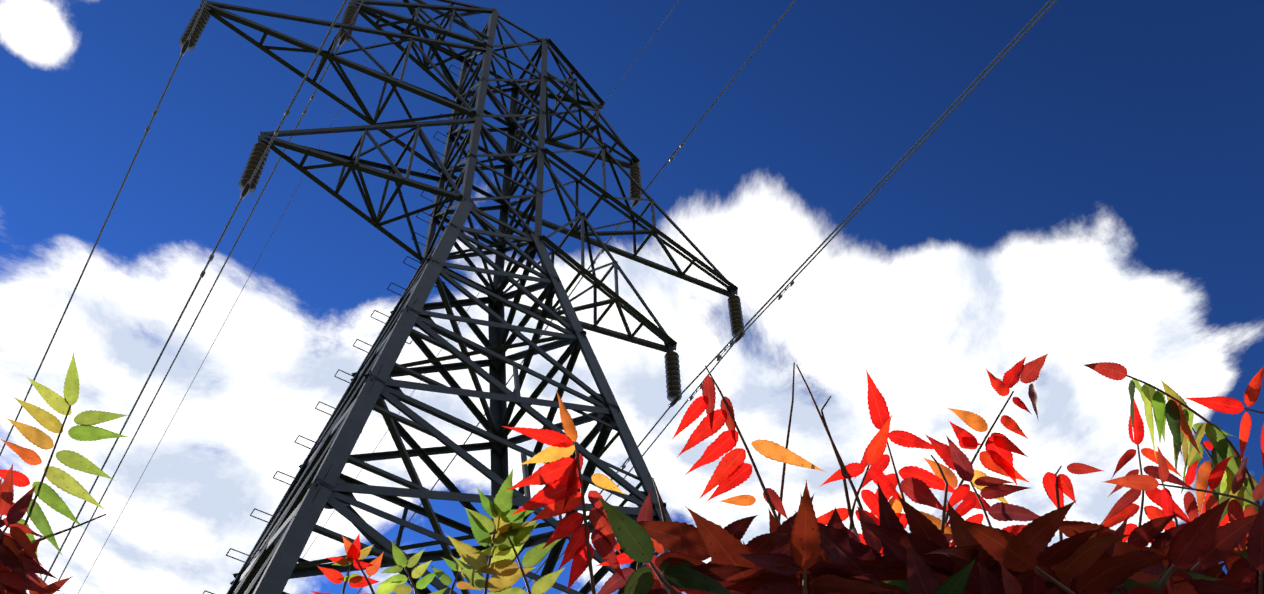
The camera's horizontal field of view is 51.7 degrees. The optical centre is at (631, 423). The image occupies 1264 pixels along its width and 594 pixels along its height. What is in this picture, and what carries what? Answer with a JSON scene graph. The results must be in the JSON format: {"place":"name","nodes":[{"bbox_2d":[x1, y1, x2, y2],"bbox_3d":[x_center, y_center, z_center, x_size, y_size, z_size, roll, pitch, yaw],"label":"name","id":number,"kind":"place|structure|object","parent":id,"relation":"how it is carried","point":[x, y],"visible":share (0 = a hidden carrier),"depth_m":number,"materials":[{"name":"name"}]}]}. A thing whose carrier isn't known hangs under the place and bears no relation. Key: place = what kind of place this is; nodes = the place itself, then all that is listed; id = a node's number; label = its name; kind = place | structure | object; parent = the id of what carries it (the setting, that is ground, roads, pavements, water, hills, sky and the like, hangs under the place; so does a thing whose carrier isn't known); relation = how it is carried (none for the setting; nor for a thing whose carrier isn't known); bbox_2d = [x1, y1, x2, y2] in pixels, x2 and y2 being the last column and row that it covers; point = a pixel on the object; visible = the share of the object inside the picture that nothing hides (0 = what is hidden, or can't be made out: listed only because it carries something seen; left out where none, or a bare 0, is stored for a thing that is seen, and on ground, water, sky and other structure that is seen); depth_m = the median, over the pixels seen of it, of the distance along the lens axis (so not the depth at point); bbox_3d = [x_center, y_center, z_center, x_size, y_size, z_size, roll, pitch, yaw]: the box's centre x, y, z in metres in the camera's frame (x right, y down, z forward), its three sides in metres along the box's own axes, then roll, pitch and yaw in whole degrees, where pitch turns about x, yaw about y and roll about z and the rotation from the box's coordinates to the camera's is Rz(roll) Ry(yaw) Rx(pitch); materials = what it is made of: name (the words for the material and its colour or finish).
{"place":"outdoors","nodes":[
{"label":"outdoors","id":0,"kind":"place"},
{"bbox_2d":[0,351,1263,593],"bbox_3d":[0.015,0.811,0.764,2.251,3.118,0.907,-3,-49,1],"label":"sumac","id":1,"kind":"object","parent":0,"point":[924,555],"depth_m":1.75,"materials":[{"name":"red plant"}]},
{"bbox_2d":[0,0,1263,593],"label":"sky","id":2,"kind":"structure","parent":0,"point":[1097,196],"materials":[{"name":"blue"}]},
{"label":"ground","id":3,"kind":"structure","parent":0,"visible":0},
{"bbox_2d":[200,0,737,593],"bbox_3d":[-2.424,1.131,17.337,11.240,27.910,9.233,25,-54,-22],"label":"tower","id":4,"kind":"structure","parent":3,"relation":"on","point":[274,562],"depth_m":20.97,"materials":[{"name":"metal"}]},
{"bbox_2d":[179,5,744,406],"bbox_3d":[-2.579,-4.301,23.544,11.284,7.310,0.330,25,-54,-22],"label":"insulators","id":5,"kind":"object","parent":4,"relation":"attached to","point":[672,373],"visible":0.83,"depth_m":22.49,"materials":[{"name":"brown ceramic"}]},
{"bbox_2d":[0,0,1056,593],"bbox_3d":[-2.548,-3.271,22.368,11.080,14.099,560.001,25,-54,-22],"label":"conductors","id":6,"kind":"object","parent":4,"relation":"attached to","point":[718,358],"visible":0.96,"depth_m":22.95,"materials":[{"name":"grey"}]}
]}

